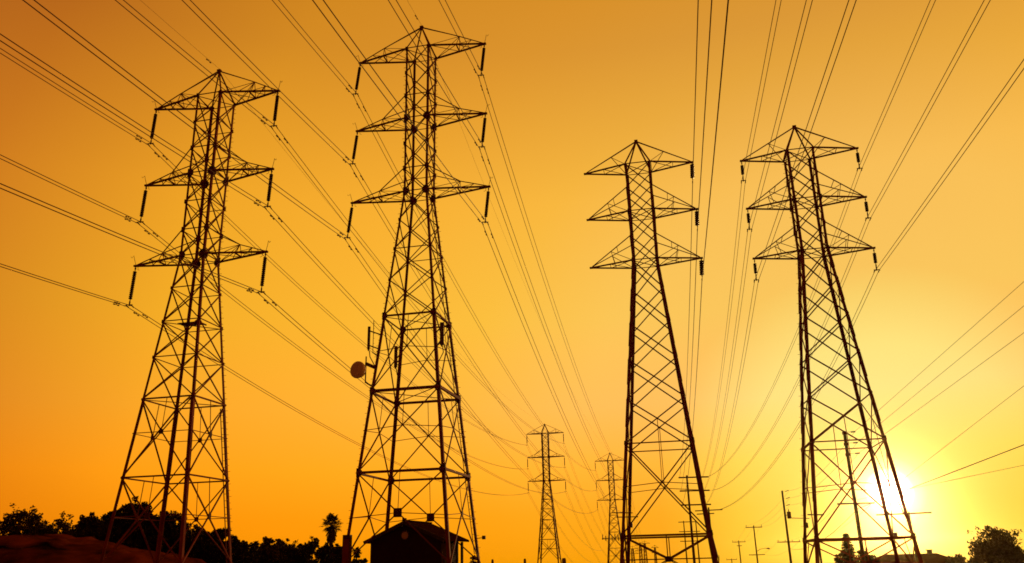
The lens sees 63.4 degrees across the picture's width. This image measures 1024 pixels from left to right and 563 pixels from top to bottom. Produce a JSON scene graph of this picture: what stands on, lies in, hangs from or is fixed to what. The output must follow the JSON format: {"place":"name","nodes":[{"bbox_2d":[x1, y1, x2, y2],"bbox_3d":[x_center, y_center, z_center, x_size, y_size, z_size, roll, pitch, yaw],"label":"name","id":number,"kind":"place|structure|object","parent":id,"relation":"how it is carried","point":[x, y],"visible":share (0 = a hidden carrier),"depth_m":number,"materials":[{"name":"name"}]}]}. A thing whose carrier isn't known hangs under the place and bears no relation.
{"place":"outdoors","nodes":[
{"label":"outdoors","id":0,"kind":"place"},
{"bbox_2d":[0,0,1023,562],"label":"sky","id":1,"kind":"structure","parent":0,"point":[571,84],"materials":[{"name":"orange"}]},
{"bbox_2d":[738,283,1021,538],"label":"street wire","id":2,"kind":"object","parent":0,"point":[914,378],"visible":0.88,"depth_m":60.84,"materials":[{"name":"metal"}]},
{"bbox_2d":[742,306,1023,540],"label":"street wire","id":3,"kind":"object","parent":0,"point":[919,391],"visible":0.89,"depth_m":59.94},
{"bbox_2d":[748,333,1022,540],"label":"street wire","id":4,"kind":"object","parent":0,"point":[918,409],"visible":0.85,"depth_m":59.06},
{"bbox_2d":[794,444,1023,549],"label":"street wire","id":5,"kind":"object","parent":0,"point":[931,480],"visible":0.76,"depth_m":57.50,"materials":[{"name":"metal"}]},
{"bbox_3d":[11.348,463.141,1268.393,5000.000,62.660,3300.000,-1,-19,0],"label":"ground","id":6,"kind":"structure","parent":0,"visible":0},
{"bbox_2d":[0,503,55,535],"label":"tree","id":7,"kind":"object","parent":6,"relation":"on","point":[33,525],"visible":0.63,"depth_m":93.84,"materials":[{"name":"black plant"}]},
{"bbox_2d":[51,511,77,534],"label":"tree","id":8,"kind":"object","parent":6,"relation":"on","point":[64,525],"visible":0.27,"depth_m":95.90,"materials":[{"name":"black plant"}]},
{"bbox_2d":[70,512,115,541],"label":"tree","id":9,"kind":"object","parent":6,"relation":"on","point":[92,525],"visible":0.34,"depth_m":91.84,"materials":[{"name":"black plant"}]},
{"bbox_2d":[0,534,205,562],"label":"dirt mound","id":10,"kind":"object","parent":6,"relation":"on","point":[53,548],"visible":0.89,"depth_m":75.28,"materials":[{"name":"soil"}]},
{"bbox_2d":[100,508,122,530],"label":"tree","id":11,"kind":"object","parent":6,"relation":"on","point":[105,517],"visible":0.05,"depth_m":96.76,"materials":[{"name":"black plant"}]},
{"bbox_2d":[108,496,157,550],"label":"tree","id":12,"kind":"object","parent":6,"relation":"on","point":[123,526],"visible":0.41,"depth_m":93.51,"materials":[{"name":"black plant"}]},
{"bbox_2d":[129,511,179,553],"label":"tree","id":13,"kind":"object","parent":6,"relation":"on","point":[169,531],"visible":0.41,"depth_m":93.88,"materials":[{"name":"black plant"}]},
{"bbox_2d":[166,522,191,553],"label":"tree","id":14,"kind":"object","parent":6,"relation":"on","point":[178,525],"visible":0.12,"depth_m":95.24,"materials":[{"name":"black plant"}]},
{"bbox_2d":[99,69,281,562],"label":"lattice pylon","id":15,"kind":"object","parent":6,"relation":"on","point":[204,252],"visible":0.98,"depth_m":59.34,"materials":[{"name":"black metal"}]},
{"bbox_2d":[125,267,136,307],"bbox_3d":[-28.159,0.375,61.508,0.520,3.183,0.509,-3,-19,13],"label":"insulator string","id":16,"kind":"object","parent":15,"relation":"hanging from","point":[132,285],"visible":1,"depth_m":61.42,"materials":[{"name":"brown ceramic"}]},
{"bbox_2d":[0,266,568,558],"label":"power cable","id":17,"kind":"object","parent":16,"relation":"hanging from","point":[134,312],"visible":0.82,"depth_m":65.28,"materials":[{"name":"metal"}]},
{"bbox_2d":[0,263,570,559],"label":"power cable","id":18,"kind":"object","parent":16,"relation":"hanging from","point":[143,314],"visible":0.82,"depth_m":66.51,"materials":[{"name":"metal"}]},
{"bbox_2d":[136,186,147,224],"bbox_3d":[-28.293,-5.894,63.632,0.520,3.183,0.509,-3,-19,13],"label":"insulator string","id":19,"kind":"object","parent":15,"relation":"hanging from","point":[143,203],"visible":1,"depth_m":63.54,"materials":[{"name":"brown ceramic"}]},
{"bbox_2d":[0,154,574,547],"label":"power cable","id":20,"kind":"object","parent":19,"relation":"hanging from","point":[206,274],"visible":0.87,"depth_m":66.04,"materials":[{"name":"metal"}]},
{"bbox_2d":[0,158,602,562],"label":"power cable","id":21,"kind":"object","parent":19,"relation":"hanging from","point":[145,230],"visible":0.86,"depth_m":66.86,"materials":[{"name":"metal"}]},
{"bbox_2d":[146,110,156,146],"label":"insulator string","id":22,"kind":"object","parent":15,"relation":"hanging from","point":[153,124],"visible":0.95,"depth_m":65.70,"materials":[{"name":"brown ceramic"}]},
{"bbox_2d":[0,53,589,547],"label":"power cable","id":23,"kind":"object","parent":22,"relation":"hanging from","point":[204,199],"visible":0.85,"depth_m":68.33,"materials":[{"name":"metal"}]},
{"bbox_2d":[0,48,600,550],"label":"power cable","id":24,"kind":"object","parent":22,"relation":"hanging from","point":[228,218],"visible":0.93,"depth_m":67.64,"materials":[{"name":"metal"}]},
{"bbox_2d":[257,252,266,294],"bbox_3d":[-17.790,-0.617,59.336,0.520,3.183,0.509,-3,-19,13],"label":"insulator string","id":25,"kind":"object","parent":15,"relation":"hanging from","point":[263,271],"visible":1,"depth_m":59.22,"materials":[{"name":"brown ceramic"}]},
{"bbox_2d":[0,188,594,554],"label":"power cable","id":26,"kind":"object","parent":25,"relation":"hanging from","point":[265,300],"visible":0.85,"depth_m":52.92,"materials":[{"name":"metal"}]},
{"bbox_2d":[0,183,597,557],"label":"power cable","id":27,"kind":"object","parent":25,"relation":"hanging from","point":[273,302],"visible":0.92,"depth_m":51.38,"materials":[{"name":"metal"}]},
{"bbox_2d":[263,170,272,209],"bbox_3d":[-17.963,-6.882,61.469,0.520,3.183,0.509,-3,-19,13],"label":"insulator string","id":28,"kind":"object","parent":15,"relation":"hanging from","point":[269,188],"visible":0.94,"depth_m":61.35,"materials":[{"name":"brown ceramic"}]},
{"bbox_2d":[0,33,599,544],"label":"power cable","id":29,"kind":"object","parent":28,"relation":"hanging from","point":[238,187],"visible":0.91,"depth_m":52.52,"materials":[{"name":"metal"}]},
{"bbox_2d":[0,40,601,549],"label":"power cable","id":30,"kind":"object","parent":28,"relation":"hanging from","point":[210,174],"visible":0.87,"depth_m":54.39,"materials":[{"name":"metal"}]},
{"bbox_2d":[269,92,278,128],"bbox_3d":[-18.119,-13.215,63.620,0.520,3.183,0.509,-3,-19,13],"label":"insulator string","id":31,"kind":"object","parent":15,"relation":"hanging from","point":[275,108],"visible":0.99,"depth_m":63.48,"materials":[{"name":"brown ceramic"}]},
{"bbox_2d":[115,0,615,549],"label":"power cable","id":32,"kind":"object","parent":31,"relation":"hanging from","point":[307,174],"visible":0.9,"depth_m":64.31,"materials":[{"name":"metal"}]},
{"bbox_2d":[123,0,616,549],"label":"power cable","id":33,"kind":"object","parent":31,"relation":"hanging from","point":[303,162],"visible":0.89,"depth_m":64.89,"materials":[{"name":"metal"}]},
{"bbox_2d":[169,524,218,561],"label":"tree","id":34,"kind":"object","parent":6,"relation":"on","point":[191,535],"visible":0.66,"depth_m":88.85,"materials":[{"name":"black plant"}]},
{"bbox_2d":[194,527,237,562],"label":"tree","id":35,"kind":"object","parent":6,"relation":"on","point":[217,554],"visible":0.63,"depth_m":89.51,"materials":[{"name":"black plant"}]},
{"bbox_2d":[232,540,263,562],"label":"shrub","id":36,"kind":"object","parent":6,"relation":"on","point":[242,552],"visible":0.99,"depth_m":87.25,"materials":[{"name":"black plant"}]},
{"bbox_2d":[253,536,289,562],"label":"shrub","id":37,"kind":"object","parent":6,"relation":"on","point":[273,553],"visible":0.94,"depth_m":90.85,"materials":[{"name":"black plant"}]},
{"bbox_2d":[280,540,303,562],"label":"shrub","id":38,"kind":"object","parent":6,"relation":"on","point":[295,557],"visible":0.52,"depth_m":92.48,"materials":[{"name":"black plant"}]},
{"bbox_2d":[298,537,319,562],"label":"shrub","id":39,"kind":"object","parent":6,"relation":"on","point":[308,548],"visible":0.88,"depth_m":92.10,"materials":[{"name":"black plant"}]},
{"bbox_2d":[310,542,333,562],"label":"shrub","id":40,"kind":"object","parent":6,"relation":"on","point":[323,553],"visible":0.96,"depth_m":85.30,"materials":[{"name":"black plant"}]},
{"bbox_2d":[319,512,343,545],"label":"palm tree","id":41,"kind":"object","parent":6,"relation":"on","point":[330,528],"visible":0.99,"depth_m":100.51,"materials":[{"name":"black plant"}]},
{"bbox_2d":[328,543,341,562],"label":"shrub","id":42,"kind":"object","parent":6,"relation":"on","point":[336,557],"visible":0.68,"depth_m":83.26,"materials":[{"name":"black plant"}]},
{"bbox_2d":[342,535,351,562],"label":"electrical cabinet","id":43,"kind":"object","parent":6,"relation":"on","point":[346,548],"visible":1,"depth_m":54.26,"materials":[{"name":"metal"}]},
{"bbox_2d":[351,547,367,562],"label":"shrub","id":44,"kind":"object","parent":6,"relation":"on","point":[357,555],"visible":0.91,"depth_m":66.22,"materials":[{"name":"black plant"}]},
{"bbox_2d":[363,518,468,562],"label":"utility hut","id":45,"kind":"object","parent":6,"relation":"on","point":[403,541],"visible":0.91,"depth_m":56.96,"materials":[{"name":"black paint"}]},
{"bbox_2d":[347,25,492,562],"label":"lattice pylon","id":46,"kind":"object","parent":6,"relation":"on","point":[358,369],"visible":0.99,"depth_m":63.87,"materials":[{"name":"black metal"}]},
{"bbox_2d":[344,204,352,239],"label":"insulator string","id":47,"kind":"object","parent":46,"relation":"hanging from","point":[349,219],"visible":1,"depth_m":67.61,"materials":[{"name":"brown ceramic"}]},
{"bbox_2d":[23,0,614,557],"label":"power cable","id":48,"kind":"object","parent":47,"relation":"hanging from","point":[243,166],"visible":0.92,"depth_m":49.10,"materials":[{"name":"metal"}]},
{"bbox_2d":[34,0,615,557],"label":"power cable","id":49,"kind":"object","parent":47,"relation":"hanging from","point":[248,164],"visible":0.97,"depth_m":48.19,"materials":[{"name":"metal"}]},
{"bbox_2d":[350,132,357,166],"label":"insulator string","id":50,"kind":"object","parent":46,"relation":"hanging from","point":[355,147],"visible":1,"depth_m":69.69,"materials":[{"name":"brown ceramic"}]},
{"bbox_2d":[182,0,614,543],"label":"power cable","id":51,"kind":"object","parent":50,"relation":"hanging from","point":[367,194],"visible":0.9,"depth_m":68.34,"materials":[{"name":"metal"}]},
{"bbox_2d":[190,0,625,562],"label":"power cable","id":52,"kind":"object","parent":50,"relation":"hanging from","point":[370,191],"visible":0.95,"depth_m":67.42,"materials":[{"name":"metal"}]},
{"bbox_2d":[353,65,360,96],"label":"insulator string","id":53,"kind":"object","parent":46,"relation":"hanging from","point":[357,78],"visible":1,"depth_m":71.85,"materials":[{"name":"brown ceramic"}]},
{"bbox_2d":[272,0,610,519],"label":"power cable","id":54,"kind":"object","parent":53,"relation":"hanging from","point":[407,198],"visible":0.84,"depth_m":79.23,"materials":[{"name":"metal"}]},
{"bbox_2d":[279,1,616,532],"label":"power cable","id":55,"kind":"object","parent":53,"relation":"hanging from","point":[409,194],"visible":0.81,"depth_m":79.06,"materials":[{"name":"metal"}]},
{"bbox_2d":[477,44,484,77],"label":"insulator string","id":56,"kind":"object","parent":46,"relation":"hanging from","point":[482,59],"visible":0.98,"depth_m":69.56,"materials":[{"name":"brown ceramic"}]},
{"bbox_2d":[445,0,637,520],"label":"power cable","id":57,"kind":"object","parent":56,"relation":"hanging from","point":[518,190],"visible":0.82,"depth_m":81.06,"materials":[{"name":"metal"}]},
{"bbox_2d":[439,0,647,553],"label":"power cable","id":58,"kind":"object","parent":56,"relation":"hanging from","point":[514,190],"visible":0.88,"depth_m":80.47,"materials":[{"name":"metal"}]},
{"bbox_2d":[478,114,486,149],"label":"insulator string","id":59,"kind":"object","parent":46,"relation":"hanging from","point":[483,130],"visible":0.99,"depth_m":67.41,"materials":[{"name":"brown ceramic"}]},
{"bbox_2d":[388,0,642,554],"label":"power cable","id":60,"kind":"object","parent":59,"relation":"hanging from","point":[494,191],"visible":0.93,"depth_m":68.90,"materials":[{"name":"metal"}]},
{"bbox_2d":[396,0,644,557],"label":"power cable","id":61,"kind":"object","parent":59,"relation":"hanging from","point":[502,200],"visible":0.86,"depth_m":70.39,"materials":[{"name":"metal"}]},
{"bbox_2d":[482,187,489,224],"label":"insulator string","id":62,"kind":"object","parent":46,"relation":"hanging from","point":[486,204],"visible":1,"depth_m":65.28,"materials":[{"name":"brown ceramic"}]},
{"bbox_2d":[312,0,639,556],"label":"power cable","id":63,"kind":"object","parent":62,"relation":"hanging from","point":[450,183],"visible":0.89,"depth_m":52.66,"materials":[{"name":"metal"}]},
{"bbox_2d":[323,0,640,556],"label":"power cable","id":64,"kind":"object","parent":62,"relation":"hanging from","point":[459,186],"visible":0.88,"depth_m":52.14,"materials":[{"name":"metal"}]},
{"bbox_2d":[526,424,564,562],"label":"lattice pylon","id":65,"kind":"object","parent":6,"relation":"on","point":[549,480],"visible":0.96,"depth_m":233.04,"materials":[{"name":"black metal"}]},
{"bbox_2d":[145,4,591,519],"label":"shield wire","id":66,"kind":"object","parent":65,"relation":"attached to","point":[308,179],"visible":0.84,"depth_m":76.72,"materials":[{"name":"metal"}]},
{"bbox_2d":[595,453,627,562],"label":"lattice pylon","id":67,"kind":"object","parent":6,"relation":"on","point":[619,531],"visible":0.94,"depth_m":285.07,"materials":[{"name":"metal"}]},
{"bbox_2d":[584,140,719,562],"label":"lattice pylon","id":68,"kind":"object","parent":6,"relation":"on","point":[629,537],"visible":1,"depth_m":69.16,"materials":[{"name":"black metal"}]},
{"bbox_2d":[690,163,694,181],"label":"insulator string","id":69,"kind":"object","parent":68,"relation":"hanging from","point":[691,169],"visible":0.84,"depth_m":73.20,"materials":[{"name":"brown ceramic"}]},
{"bbox_2d":[679,0,698,477],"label":"power cable","id":70,"kind":"object","parent":69,"relation":"hanging from","point":[692,183],"visible":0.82,"depth_m":68.58,"materials":[{"name":"metal"}]},
{"bbox_2d":[695,210,698,229],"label":"insulator string","id":71,"kind":"object","parent":68,"relation":"hanging from","point":[696,217],"visible":0.82,"depth_m":71.73,"materials":[{"name":"brown ceramic"}]},
{"bbox_2d":[681,0,711,487],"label":"power cable","id":72,"kind":"object","parent":71,"relation":"hanging from","point":[700,185],"visible":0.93,"depth_m":57.86,"materials":[{"name":"metal"}]},
{"bbox_2d":[699,259,703,280],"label":"insulator string","id":73,"kind":"object","parent":68,"relation":"hanging from","point":[701,269],"visible":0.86,"depth_m":70.30,"materials":[{"name":"brown ceramic"}]},
{"bbox_2d":[683,0,728,500],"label":"power cable","id":74,"kind":"object","parent":73,"relation":"hanging from","point":[711,186],"visible":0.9,"depth_m":47.19,"materials":[{"name":"metal"}]},
{"bbox_2d":[678,521,699,562],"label":"frame pole","id":75,"kind":"object","parent":6,"relation":"on","point":[684,531],"visible":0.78,"depth_m":314.10,"materials":[{"name":"brown wood"}]},
{"bbox_2d":[678,475,710,562],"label":"utility pole","id":76,"kind":"object","parent":6,"relation":"on","point":[689,505],"visible":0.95,"depth_m":183.16,"materials":[{"name":"brown wood"}]},
{"bbox_2d":[746,525,769,562],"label":"utility pole","id":77,"kind":"object","parent":6,"relation":"on","point":[753,527],"visible":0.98,"depth_m":209.06,"materials":[{"name":"brown wood"}]},
{"bbox_2d":[777,490,809,562],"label":"utility pole","id":78,"kind":"object","parent":6,"relation":"on","point":[788,515],"visible":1,"depth_m":148.45,"materials":[{"name":"brown wood"}]},
{"bbox_2d":[740,125,922,562],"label":"lattice pylon","id":79,"kind":"object","parent":6,"relation":"on","point":[892,537],"visible":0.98,"depth_m":65.87,"materials":[{"name":"dark weathered steel"},{"name":"concrete"}]},
{"bbox_2d":[740,161,745,183],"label":"insulator string","id":80,"kind":"object","parent":79,"relation":"hanging from","point":[742,169],"visible":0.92,"depth_m":71.79,"materials":[{"name":"ceramic"}]},
{"bbox_2d":[702,1,775,475],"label":"power cable","id":81,"kind":"object","parent":80,"relation":"hanging from","point":[740,192],"visible":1,"depth_m":69.62,"materials":[{"name":"metal"}]},
{"bbox_2d":[705,2,780,468],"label":"power cable","id":82,"kind":"object","parent":80,"relation":"hanging from","point":[744,188],"visible":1,"depth_m":68.65,"materials":[{"name":"metal"}]},
{"bbox_2d":[746,209,751,231],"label":"insulator string","id":83,"kind":"object","parent":79,"relation":"hanging from","point":[748,217],"visible":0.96,"depth_m":70.35,"materials":[{"name":"ceramic"}]},
{"bbox_2d":[705,0,806,486],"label":"power cable","id":84,"kind":"object","parent":83,"relation":"hanging from","point":[757,193],"visible":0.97,"depth_m":59.91,"materials":[{"name":"metal"}]},
{"bbox_2d":[705,0,812,488],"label":"power cable","id":85,"kind":"object","parent":83,"relation":"hanging from","point":[761,192],"visible":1,"depth_m":59.01,"materials":[{"name":"metal"}]},
{"bbox_2d":[753,259,758,282],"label":"insulator string","id":86,"kind":"object","parent":79,"relation":"hanging from","point":[755,269],"visible":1,"depth_m":68.85,"materials":[{"name":"ceramic"}]},
{"bbox_2d":[711,0,848,493],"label":"power cable","id":87,"kind":"object","parent":86,"relation":"hanging from","point":[785,190],"visible":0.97,"depth_m":49.02,"materials":[{"name":"metal"}]},
{"bbox_2d":[708,0,856,501],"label":"power cable","id":88,"kind":"object","parent":86,"relation":"hanging from","point":[790,190],"visible":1,"depth_m":48.47,"materials":[{"name":"metal"}]},
{"bbox_2d":[856,149,862,170],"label":"insulator string","id":89,"kind":"object","parent":79,"relation":"hanging from","point":[857,157],"visible":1,"depth_m":70.05,"materials":[{"name":"ceramic"}]},
{"bbox_2d":[708,0,935,476],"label":"power cable","id":90,"kind":"object","parent":89,"relation":"hanging from","point":[853,191],"visible":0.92,"depth_m":68.39,"materials":[{"name":"metal"}]},
{"bbox_2d":[713,0,930,473],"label":"power cable","id":91,"kind":"object","parent":89,"relation":"hanging from","point":[852,184],"visible":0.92,"depth_m":67.50,"materials":[{"name":"metal"}]},
{"bbox_2d":[864,198,870,220],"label":"insulator string","id":92,"kind":"object","parent":79,"relation":"hanging from","point":[866,206],"visible":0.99,"depth_m":68.61,"materials":[{"name":"ceramic"}]},
{"bbox_2d":[715,1,983,489],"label":"power cable","id":93,"kind":"object","parent":92,"relation":"hanging from","point":[887,180],"visible":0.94,"depth_m":57.38,"materials":[{"name":"metal"}]},
{"bbox_2d":[719,0,990,488],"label":"power cable","id":94,"kind":"object","parent":92,"relation":"hanging from","point":[882,196],"visible":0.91,"depth_m":59.20,"materials":[{"name":"metal"}]},
{"bbox_2d":[873,249,879,272],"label":"insulator string","id":95,"kind":"object","parent":79,"relation":"hanging from","point":[875,257],"visible":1,"depth_m":67.12,"materials":[{"name":"ceramic"}]},
{"bbox_2d":[719,59,1023,509],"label":"power cable","id":96,"kind":"object","parent":95,"relation":"hanging from","point":[902,232],"visible":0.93,"depth_m":54.55,"materials":[{"name":"metal"}]},
{"bbox_2d":[723,68,1023,508],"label":"power cable","id":97,"kind":"object","parent":95,"relation":"hanging from","point":[899,242],"visible":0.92,"depth_m":57.05,"materials":[{"name":"metal"}]},
{"bbox_2d":[833,550,853,562],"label":"shrub","id":98,"kind":"object","parent":6,"relation":"on","point":[844,556],"visible":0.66,"depth_m":103.03,"materials":[{"name":"black plant"}]},
{"bbox_2d":[840,533,857,562],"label":"conifer","id":99,"kind":"object","parent":6,"relation":"on","point":[845,545],"visible":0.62,"depth_m":104.21,"materials":[{"name":"black plant"}]},
{"bbox_2d":[837,431,874,561],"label":"utility pole","id":100,"kind":"object","parent":6,"relation":"on","point":[857,519],"visible":0.96,"depth_m":78.94,"materials":[{"name":"brown wood"}]},
{"bbox_2d":[855,548,879,561],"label":"shrub","id":101,"kind":"object","parent":6,"relation":"on","point":[871,556],"visible":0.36,"depth_m":105.51,"materials":[{"name":"black plant"}]},
{"bbox_2d":[876,512,931,561],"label":"utility pole","id":102,"kind":"object","parent":6,"relation":"on","point":[909,513],"visible":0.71,"depth_m":95.55,"materials":[{"name":"brown wood"}]},
{"bbox_2d":[873,549,949,562],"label":"bungalow","id":103,"kind":"object","parent":6,"relation":"on","point":[929,556],"visible":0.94,"depth_m":125.37,"materials":[{"name":"paint"}]},
{"bbox_2d":[945,553,972,562],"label":"hedge shrub","id":104,"kind":"object","parent":6,"relation":"on","point":[957,558],"visible":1,"depth_m":108.74,"materials":[{"name":"black plant"}]},
{"bbox_2d":[966,551,997,562],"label":"hedge shrub","id":105,"kind":"object","parent":6,"relation":"on","point":[977,557],"visible":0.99,"depth_m":108.74,"materials":[{"name":"black plant"}]},
{"bbox_2d":[967,525,1023,559],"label":"tree","id":106,"kind":"object","parent":6,"relation":"on","point":[996,543],"visible":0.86,"depth_m":113.14,"materials":[{"name":"black plant"}]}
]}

